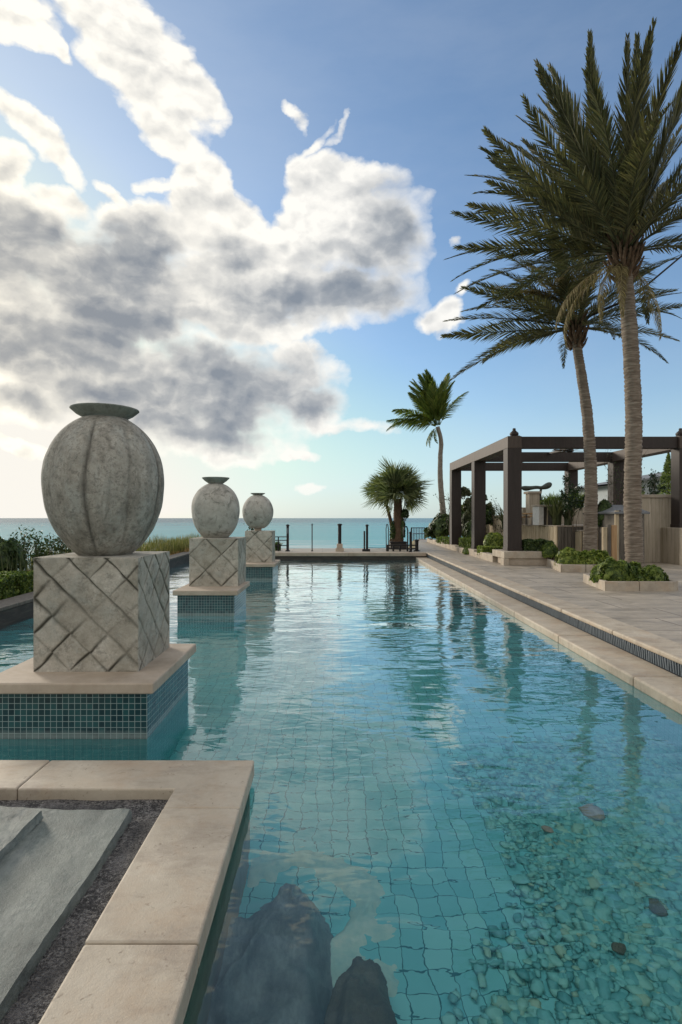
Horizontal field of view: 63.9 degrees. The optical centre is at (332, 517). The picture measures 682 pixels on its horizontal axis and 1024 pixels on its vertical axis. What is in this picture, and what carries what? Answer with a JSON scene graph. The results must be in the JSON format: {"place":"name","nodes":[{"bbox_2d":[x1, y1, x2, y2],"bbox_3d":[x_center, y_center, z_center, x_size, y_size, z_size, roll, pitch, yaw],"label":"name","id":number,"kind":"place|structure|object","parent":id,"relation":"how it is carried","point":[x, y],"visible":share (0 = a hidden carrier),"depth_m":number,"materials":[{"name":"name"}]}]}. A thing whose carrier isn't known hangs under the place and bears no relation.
{"place":"outdoors","nodes":[
{"label":"outdoors","id":0,"kind":"place"},
{"bbox_2d":[2,547,188,593],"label":"dry grass","id":1,"kind":"structure","parent":0,"point":[170,554],"depth_m":20.44,"materials":[{"name":"plant"}]},
{"bbox_2d":[31,533,201,569],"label":"dune grass","id":2,"kind":"structure","parent":0,"point":[174,546],"depth_m":20.97,"materials":[{"name":"green plant"}]},
{"bbox_2d":[0,518,461,571],"bbox_3d":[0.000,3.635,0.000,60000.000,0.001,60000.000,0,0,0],"label":"sea","id":3,"kind":"structure","parent":0,"point":[325,532],"depth_m":159.52,"materials":[{"name":"liquid"}]},
{"bbox_2d":[0,560,681,1023],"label":"pool water","id":4,"kind":"structure","parent":0,"point":[462,804],"depth_m":3.10,"materials":[{"name":"teal liquid"}]},
{"bbox_2d":[0,0,681,517],"label":"sky","id":5,"kind":"structure","parent":0,"point":[229,224],"materials":[{"name":"blue"}]},
{"bbox_2d":[275,539,681,643],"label":"terrace","id":6,"kind":"structure","parent":0,"point":[658,613],"depth_m":10.02,"materials":[{"name":"stone"}]},
{"bbox_2d":[275,541,282,550],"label":"plant","id":7,"kind":"object","parent":6,"relation":"on","point":[276,547],"visible":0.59,"depth_m":22.83,"materials":[{"name":"green plant"}]},
{"bbox_2d":[275,536,285,550],"bbox_3d":[-2.291,1.061,22.500,0.796,0.608,0.056,0,0,0],"label":"railing","id":8,"kind":"object","parent":6,"relation":"on","point":[278,540],"visible":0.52,"depth_m":22.48,"materials":[{"name":"black metal"}]},
{"bbox_2d":[285,524,289,550],"bbox_3d":[-1.866,0.810,22.500,0.209,1.110,0.204,0,0,0],"label":"iron post","id":9,"kind":"object","parent":6,"relation":"on","point":[287,537],"visible":0.95,"depth_m":22.46,"materials":[{"name":"metal"}]},
{"bbox_2d":[336,524,343,550],"bbox_3d":[0.274,0.795,22.500,0.340,1.140,0.340,0,0,0],"label":"iron post","id":10,"kind":"object","parent":6,"relation":"on","point":[339,547],"visible":0.97,"depth_m":22.43,"materials":[{"name":"metal"}]},
{"bbox_2d":[275,552,425,559],"bbox_3d":[-1.080,1.518,21.450,9.440,0.333,0.360,0,0,0],"label":"pool end coping","id":11,"kind":"object","parent":6,"relation":"on","point":[346,555],"visible":0.51,"depth_m":21.30,"materials":[{"name":"stone"}]},
{"bbox_2d":[362,524,369,550],"bbox_3d":[1.359,0.810,22.500,0.320,1.110,0.240,0,0,0],"label":"iron post","id":12,"kind":"object","parent":6,"relation":"on","point":[366,549],"visible":0.96,"depth_m":22.46,"materials":[{"name":"black metal"}]},
{"bbox_2d":[360,474,391,540],"bbox_3d":[2.317,-0.365,25.116,1.782,3.469,1.679,0,0,-38],"label":"fan palm","id":13,"kind":"object","parent":6,"relation":"on","point":[389,514],"visible":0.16,"depth_m":25.02,"materials":[{"name":"green plant"}]},
{"bbox_2d":[386,524,388,550],"bbox_3d":[2.236,0.807,22.500,0.146,1.117,0.036,0,0,0],"label":"hoop handrail","id":14,"kind":"object","parent":6,"relation":"on","point":[388,536],"visible":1,"depth_m":22.48,"materials":[{"name":"black metal"}]},
{"bbox_2d":[389,541,406,547],"bbox_3d":[2.863,1.200,24.175,0.768,0.330,0.810,0,0,0],"label":"planter","id":15,"kind":"object","parent":6,"relation":"on","point":[397,543],"visible":0.54,"depth_m":23.80,"materials":[{"name":"black metal"}]},
{"bbox_2d":[361,455,433,541],"bbox_3d":[2.797,-0.705,24.180,3.131,4.153,3.275,0,0,-26],"label":"fan palm","id":16,"kind":"object","parent":15,"relation":"in","point":[396,483],"visible":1,"depth_m":23.81,"materials":[{"name":"green plant"}]},
{"bbox_2d":[389,509,408,541],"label":"creeper","id":17,"kind":"object","parent":16,"relation":"attached to","point":[404,515],"visible":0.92,"depth_m":24.02,"materials":[{"name":"green plant"}]},
{"bbox_2d":[386,545,416,550],"bbox_3d":[2.821,1.227,22.400,1.272,0.276,0.084,0,0,0],"label":"bench","id":18,"kind":"object","parent":6,"relation":"on","point":[399,548],"visible":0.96,"depth_m":22.38,"materials":[{"name":"black metal"}]},
{"bbox_2d":[403,526,411,550],"bbox_3d":[3.067,0.839,22.500,0.374,1.052,0.060,0,0,0],"label":"hoop handrail","id":19,"kind":"object","parent":6,"relation":"on","point":[407,535],"visible":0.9,"depth_m":22.48,"materials":[{"name":"black metal"}]},
{"bbox_2d":[409,532,411,551],"bbox_3d":[3.077,0.950,21.750,0.152,0.830,0.148,0,0,0],"label":"iron post","id":20,"kind":"object","parent":6,"relation":"on","point":[410,541],"visible":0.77,"depth_m":21.71,"materials":[{"name":"black metal"}]},
{"bbox_2d":[414,539,419,550],"bbox_3d":[3.444,1.120,22.500,0.285,0.490,0.278,0,0,0],"label":"iron post","id":21,"kind":"object","parent":6,"relation":"on","point":[416,541],"visible":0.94,"depth_m":22.43,"materials":[{"name":"black metal"}]},
{"bbox_2d":[427,538,496,561],"bbox_3d":[6.015,1.256,24.173,2.170,0.259,14.546,0,0,0],"label":"bed edging","id":22,"kind":"object","parent":6,"relation":"on","point":[487,556],"visible":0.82,"depth_m":19.90,"materials":[{"name":"stone"}]},
{"bbox_2d":[433,494,449,536],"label":"bare shrub","id":23,"kind":"object","parent":22,"relation":"on","point":[446,511],"visible":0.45,"depth_m":26.37,"materials":[{"name":"green plant"}]},
{"bbox_2d":[436,536,449,543],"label":"clipped hedge","id":24,"kind":"object","parent":22,"relation":"on","point":[444,539],"visible":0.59,"depth_m":26.04,"materials":[{"name":"green plant"}]},
{"bbox_2d":[424,504,464,538],"bbox_3d":[6.702,0.284,30.175,3.114,2.241,3.596,0,0,0],"label":"broadleaf shrub","id":25,"kind":"object","parent":22,"relation":"on","point":[438,525],"visible":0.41,"depth_m":29.86,"materials":[{"name":"green plant"}]},
{"bbox_2d":[458,537,470,547],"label":"clipped hedge","id":26,"kind":"object","parent":22,"relation":"on","point":[464,542],"visible":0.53,"depth_m":21.82,"materials":[{"name":"green plant"}]},
{"bbox_2d":[462,547,468,554],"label":"bush","id":27,"kind":"object","parent":22,"relation":"on","point":[465,550],"visible":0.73,"depth_m":20.30,"materials":[{"name":"green plant"}]},
{"bbox_2d":[461,486,494,536],"bbox_3d":[6.527,-0.093,24.811,1.946,2.785,1.586,0,0,0],"label":"tall shrub","id":28,"kind":"object","parent":22,"relation":"on","point":[466,516],"visible":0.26,"depth_m":24.64,"materials":[{"name":"green plant"}]},
{"bbox_2d":[463,495,492,537],"bbox_3d":[6.080,0.020,23.000,1.286,2.284,1.103,0,0,-41],"label":"tall shrub","id":29,"kind":"object","parent":22,"relation":"on","point":[467,532],"visible":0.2,"depth_m":22.79,"materials":[{"name":"green plant"}]},
{"bbox_2d":[461,492,502,532],"bbox_3d":[6.068,0.122,20.880,2.222,2.234,1.159,0,0,20],"label":"bare shrub","id":30,"kind":"object","parent":22,"relation":"on","point":[493,521],"visible":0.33,"depth_m":21.01,"materials":[{"name":"green plant"}]},
{"bbox_2d":[477,545,501,554],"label":"clipped hedge","id":31,"kind":"object","parent":22,"relation":"on","point":[486,548],"visible":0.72,"depth_m":18.27,"materials":[{"name":"green plant"}]},
{"bbox_2d":[483,532,502,548],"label":"bush","id":32,"kind":"object","parent":22,"relation":"on","point":[493,539],"visible":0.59,"depth_m":18.91,"materials":[{"name":"green plant"}]},
{"bbox_2d":[493,504,502,528],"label":"spiky plant","id":33,"kind":"object","parent":22,"relation":"in","point":[501,513],"visible":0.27,"depth_m":20.58,"materials":[{"name":"green plant"}]},
{"bbox_2d":[486,515,502,535],"bbox_3d":[6.910,0.627,22.880,0.419,1.495,3.240,0,0,0],"label":"raised bed","id":34,"kind":"object","parent":6,"relation":"on","point":[491,528],"visible":0.04,"depth_m":22.58,"materials":[{"name":"stone"}]},
{"bbox_2d":[492,549,554,565],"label":"stone plinth","id":35,"kind":"structure","parent":6,"relation":"on","point":[508,558],"depth_m":15.78,"materials":[{"name":"stone"}]},
{"bbox_2d":[522,538,552,550],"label":"clipped hedge","id":36,"kind":"object","parent":35,"relation":"on","point":[532,544],"visible":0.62,"depth_m":16.05,"materials":[{"name":"green plant"}]},
{"bbox_2d":[522,507,583,525],"bbox_3d":[8.750,0.480,21.925,2.700,1.790,1.150,0,0,0],"label":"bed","id":37,"kind":"object","parent":6,"relation":"on","point":[579,519],"visible":0.17,"depth_m":21.35,"materials":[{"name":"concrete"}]},
{"bbox_2d":[540,491,583,506],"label":"strap leaf plants","id":38,"kind":"object","parent":37,"relation":"on","point":[580,495],"visible":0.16,"depth_m":21.83,"materials":[{"name":"green plant"}]},
{"bbox_2d":[522,524,583,550],"bbox_3d":[8.365,0.807,19.201,2.469,1.135,3.597,0,0,0],"label":"raised bed","id":39,"kind":"object","parent":6,"relation":"on","point":[561,536],"visible":0.28,"depth_m":17.59,"materials":[{"name":"grey wood"}]},
{"bbox_2d":[522,513,532,524],"bbox_3d":[7.051,0.029,19.600,0.536,0.424,0.536,0,0,0],"label":"stump table","id":40,"kind":"object","parent":39,"relation":"on","point":[526,517],"visible":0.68,"depth_m":19.50,"materials":[{"name":"orange wood"}]},
{"bbox_2d":[531,505,553,524],"bbox_3d":[7.377,-0.103,18.700,0.948,0.685,0.700,0,0,0],"label":"white cabinet","id":41,"kind":"object","parent":39,"relation":"on","point":[541,516],"visible":0.58,"depth_m":18.63,"materials":[{"name":"stone"}]},
{"bbox_2d":[537,495,570,524],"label":"reed plant","id":42,"kind":"object","parent":39,"relation":"on","point":[556,511],"visible":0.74,"depth_m":17.86,"materials":[{"name":"green plant"}]},
{"bbox_2d":[558,474,584,531],"bbox_3d":[7.540,-0.505,16.988,1.178,1.885,0.981,0,0,44],"label":"conifer sprig","id":43,"kind":"object","parent":39,"relation":"in","point":[565,499],"visible":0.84,"depth_m":17.10,"materials":[{"name":"green plant"}]},
{"bbox_2d":[561,502,581,524],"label":"reed plant","id":44,"kind":"object","parent":39,"relation":"on","point":[567,520],"visible":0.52,"depth_m":17.79,"materials":[{"name":"green plant"}]},
{"bbox_2d":[426,552,681,664],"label":"terrace edging","id":45,"kind":"object","parent":6,"relation":"on","point":[662,646],"visible":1,"depth_m":7.51,"materials":[{"name":"stone"}]},
{"bbox_2d":[450,436,681,550],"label":"pergola","id":46,"kind":"object","parent":6,"relation":"on","point":[509,454],"visible":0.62,"depth_m":18.02,"materials":[{"name":"brown wood"}]},
{"bbox_2d":[510,428,519,435],"bbox_3d":[5.400,-2.547,16.300,0.260,0.265,0.260,0,0,0],"label":"finial","id":47,"kind":"object","parent":46,"relation":"on","point":[514,432],"visible":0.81,"depth_m":16.21,"materials":[{"name":"brown metal"}]},
{"bbox_2d":[552,449,577,452],"bbox_3d":[7.880,-2.243,18.200,1.011,0.145,1.011,0,0,28],"label":"ceiling fan","id":48,"kind":"object","parent":46,"relation":"attached to","point":[567,450],"visible":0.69,"depth_m":18.11,"materials":[{"name":"black metal"}]},
{"bbox_2d":[674,428,681,436],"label":"finial","id":49,"kind":"object","parent":46,"relation":"on","point":[678,433],"visible":0.86,"depth_m":16.25,"materials":[{"name":"metal"}]},
{"bbox_2d":[546,559,617,571],"bbox_3d":[6.917,1.275,14.931,1.845,0.200,2.857,0,0,12],"label":"palm planter","id":50,"kind":"object","parent":6,"relation":"on","point":[570,567],"visible":0.34,"depth_m":13.72,"materials":[{"name":"stone"}]},
{"bbox_2d":[540,542,558,559],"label":"round bush","id":51,"kind":"object","parent":50,"relation":"in","point":[547,549],"visible":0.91,"depth_m":15.58,"materials":[{"name":"green plant"}]},
{"bbox_2d":[440,217,681,550],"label":"date palm","id":52,"kind":"object","parent":50,"relation":"in","point":[544,309],"visible":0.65,"depth_m":14.87,"materials":[{"name":"green plant"}]},
{"bbox_2d":[554,547,609,565],"bbox_3d":[6.535,1.109,14.222,1.453,0.748,0.921,0,0,0],"label":"bush","id":53,"kind":"object","parent":50,"relation":"in","point":[567,555],"visible":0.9,"depth_m":14.01,"materials":[{"name":"green plant"}]},
{"bbox_2d":[575,530,597,551],"bbox_3d":[8.301,0.877,17.177,1.198,0.995,0.446,0,0,0],"label":"raised bed","id":54,"kind":"object","parent":6,"relation":"on","point":[579,540],"visible":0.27,"depth_m":17.10,"materials":[{"name":"grey wood"}]},
{"bbox_2d":[597,499,611,531],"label":"bush","id":55,"kind":"object","parent":54,"relation":"on","point":[603,504],"visible":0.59,"depth_m":16.70,"materials":[{"name":"green plant"}]},
{"bbox_2d":[604,450,646,504],"bbox_3d":[8.871,-0.861,16.939,1.125,2.997,1.399,0,0,0],"label":"wispy tree","id":56,"kind":"object","parent":54,"relation":"in","point":[619,494],"visible":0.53,"depth_m":17.10,"materials":[{"name":"green plant"}]},
{"bbox_2d":[602,527,606,551],"bbox_3d":[7.526,0.812,15.156,0.111,1.115,0.111,0,0,0],"label":"timber post","id":57,"kind":"object","parent":6,"relation":"on","point":[604,538],"visible":0.56,"depth_m":15.10,"materials":[{"name":"beige wood"}]},
{"bbox_2d":[606,524,610,556],"bbox_3d":[7.637,0.772,15.146,0.093,1.195,0.093,0,0,0],"label":"timber post","id":58,"kind":"object","parent":6,"relation":"on","point":[608,526],"visible":0.56,"depth_m":15.10,"materials":[{"name":"grey wood"}]},
{"bbox_2d":[611,525,616,560],"bbox_3d":[7.771,0.782,15.179,0.158,1.175,0.158,0,0,0],"label":"timber post","id":59,"kind":"object","parent":6,"relation":"on","point":[614,541],"visible":0.51,"depth_m":15.10,"materials":[{"name":"orange wood"}]},
{"bbox_2d":[583,505,649,560],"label":"garden shed","id":60,"kind":"structure","parent":6,"relation":"on","point":[613,514],"depth_m":15.87,"materials":[{"name":"grey wood"}]},
{"bbox_2d":[583,573,677,590],"bbox_3d":[5.890,1.280,10.950,1.616,0.190,1.499,0,0,0],"label":"palm planter","id":61,"kind":"object","parent":6,"relation":"on","point":[669,585],"visible":0.76,"depth_m":10.20,"materials":[{"name":"stone"}]},
{"bbox_2d":[444,17,681,567],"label":"date palm","id":62,"kind":"object","parent":61,"relation":"in","point":[616,212],"visible":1,"depth_m":10.53,"materials":[{"name":"green plant"}]},
{"bbox_2d":[589,556,646,582],"bbox_3d":[5.552,1.084,10.616,1.099,0.683,0.753,0,0,29],"label":"bush","id":63,"kind":"object","parent":61,"relation":"in","point":[610,569],"visible":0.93,"depth_m":10.42,"materials":[{"name":"green plant"}]},
{"bbox_2d":[642,564,668,580],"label":"bush","id":64,"kind":"object","parent":61,"relation":"in","point":[654,573],"visible":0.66,"depth_m":10.35,"materials":[{"name":"green plant"}]},
{"bbox_2d":[641,470,665,493],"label":"bare shrub","id":65,"kind":"object","parent":6,"relation":"on","point":[652,485],"visible":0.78,"depth_m":17.34,"materials":[{"name":"green plant"}]},
{"bbox_2d":[641,494,670,561],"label":"concrete wall","id":66,"kind":"structure","parent":6,"relation":"on","point":[658,508],"depth_m":16.85,"materials":[{"name":"stone"}]},
{"bbox_2d":[661,527,681,564],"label":"concrete wall","id":67,"kind":"structure","parent":6,"relation":"on","point":[671,545],"depth_m":16.28,"materials":[{"name":"beige concrete"}]},
{"bbox_2d":[524,491,541,523],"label":"sculpture column","id":68,"kind":"structure","parent":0,"point":[532,497],"depth_m":20.50,"materials":[{"name":"stone"}]},
{"bbox_2d":[522,482,551,499],"bbox_3d":[7.707,-1.020,20.700,1.164,0.676,0.302,0,0,0],"label":"bronze sculpture","id":69,"kind":"object","parent":68,"relation":"on","point":[547,485],"visible":0.94,"depth_m":20.61,"materials":[{"name":"metal"}]},
{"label":"ground","id":70,"kind":"structure","parent":0,"visible":0},
{"bbox_2d":[0,536,26,571],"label":"broadleaf shrub","id":71,"kind":"object","parent":70,"relation":"on","point":[10,545],"visible":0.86,"depth_m":11.14,"materials":[{"name":"green plant"}]},
{"bbox_2d":[0,570,32,599],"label":"clipped hedge","id":72,"kind":"object","parent":70,"relation":"on","point":[9,580],"visible":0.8,"depth_m":9.69,"materials":[{"name":"green plant"}]},
{"bbox_2d":[0,540,66,571],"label":"reeds","id":73,"kind":"object","parent":70,"relation":"on","point":[20,566],"visible":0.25,"depth_m":11.03,"materials":[{"name":"green plant"}]},
{"bbox_2d":[9,525,58,570],"bbox_3d":[-6.610,0.790,12.019,0.806,1.298,0.964,0,0,38],"label":"leafy shrub","id":74,"kind":"object","parent":70,"relation":"on","point":[37,553],"visible":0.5,"depth_m":12.04,"materials":[{"name":"green plant"}]},
{"bbox_2d":[44,533,71,554],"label":"leafy shrub","id":75,"kind":"object","parent":70,"relation":"on","point":[58,540],"visible":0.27,"depth_m":12.41,"materials":[{"name":"green plant"}]},
{"bbox_2d":[411,527,425,540],"bbox_3d":[5.442,1.015,34.767,0.891,0.840,0.535,0,0,0],"label":"railing","id":76,"kind":"object","parent":70,"relation":"on","point":[416,533],"visible":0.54,"depth_m":34.98,"materials":[{"name":"metal"}]},
{"bbox_2d":[386,369,468,536],"bbox_3d":[5.745,-3.693,33.054,5.156,10.497,2.365,0,0,0],"label":"coconut palm","id":77,"kind":"object","parent":70,"relation":"on","point":[429,399],"visible":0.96,"depth_m":32.80,"materials":[{"name":"green plant"}]},
{"bbox_2d":[561,471,670,502],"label":"house","id":78,"kind":"structure","parent":70,"relation":"on","point":[602,490],"depth_m":45.51,"materials":[{"name":"white glass"}]},
{"bbox_2d":[657,453,670,493],"bbox_3d":[18.421,-1.231,29.973,2.743,4.977,2.732,0,0,0],"label":"conifer","id":79,"kind":"object","parent":70,"relation":"on","point":[667,468],"visible":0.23,"depth_m":29.91,"materials":[{"name":"green plant"}]},
{"label":"pool floor","id":80,"kind":"structure","parent":0,"visible":0},
{"bbox_2d":[0,551,195,738],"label":"stone pedestal","id":81,"kind":"object","parent":80,"relation":"on","point":[108,660],"visible":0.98,"depth_m":4.28,"materials":[{"name":"grey stone"}]},
{"bbox_2d":[41,403,163,555],"bbox_3d":[-1.957,-0.312,4.690,0.972,1.240,0.974,0,0,0],"label":"stone urn","id":82,"kind":"object","parent":81,"relation":"on","point":[102,479],"visible":1,"depth_m":4.35,"materials":[{"name":"grey stone"}]},
{"bbox_2d":[0,760,253,1023],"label":"stone planter","id":83,"kind":"object","parent":80,"relation":"on","point":[128,943],"visible":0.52,"depth_m":2.24,"materials":[{"name":"stone"}]},
{"bbox_2d":[0,806,131,1021],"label":"slate slab","id":84,"kind":"structure","parent":83,"relation":"on","point":[52,862],"depth_m":2.30,"materials":[{"name":"grey stone"}]},
{"bbox_2d":[0,809,43,861],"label":"slate slab","id":85,"kind":"structure","parent":84,"relation":"on","point":[17,826],"depth_m":2.63,"materials":[{"name":"grey stone"}]},
{"bbox_2d":[173,537,249,615],"bbox_3d":[-2.120,1.470,9.769,1.080,2.228,1.439,0,0,0],"label":"stone pedestal","id":86,"kind":"object","parent":80,"relation":"on","point":[218,584],"visible":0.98,"depth_m":9.62,"materials":[{"name":"grey stone"}]},
{"bbox_2d":[191,477,239,537],"bbox_3d":[-2.155,-0.192,10.050,0.866,1.100,0.875,0,0,0],"label":"stone urn","id":87,"kind":"object","parent":86,"relation":"on","point":[215,508],"visible":1,"depth_m":9.74,"materials":[{"name":"grey stone"}]},
{"bbox_2d":[245,530,279,579],"bbox_3d":[-1.990,1.467,15.050,0.940,2.234,1.500,0,0,0],"label":"stone pedestal","id":88,"kind":"object","parent":80,"relation":"on","point":[262,563],"visible":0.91,"depth_m":14.83,"materials":[{"name":"grey stone"}]},
{"bbox_2d":[242,493,272,530],"bbox_3d":[-2.090,-0.170,15.200,0.861,1.045,0.861,0,0,0],"label":"stone urn","id":89,"kind":"object","parent":88,"relation":"on","point":[257,511],"visible":1,"depth_m":14.90,"materials":[{"name":"stone"}]},
{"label":"pool wall","id":90,"kind":"structure","parent":80,"relation":"on","visible":0},
{"bbox_2d":[0,552,188,628],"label":"retaining wall","id":91,"kind":"structure","parent":90,"relation":"on","point":[16,609],"depth_m":8.71,"materials":[{"name":"grey stone"}]},
{"bbox_2d":[416,557,681,714],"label":"pool coping","id":92,"kind":"object","parent":90,"relation":"on","point":[660,685],"visible":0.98,"depth_m":6.58,"materials":[{"name":"stone"}]},
{"bbox_2d":[426,554,681,677],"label":"drain grate","id":93,"kind":"object","parent":92,"relation":"on","point":[668,665],"visible":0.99,"depth_m":7.22,"materials":[{"name":"grey metal"}]}
]}

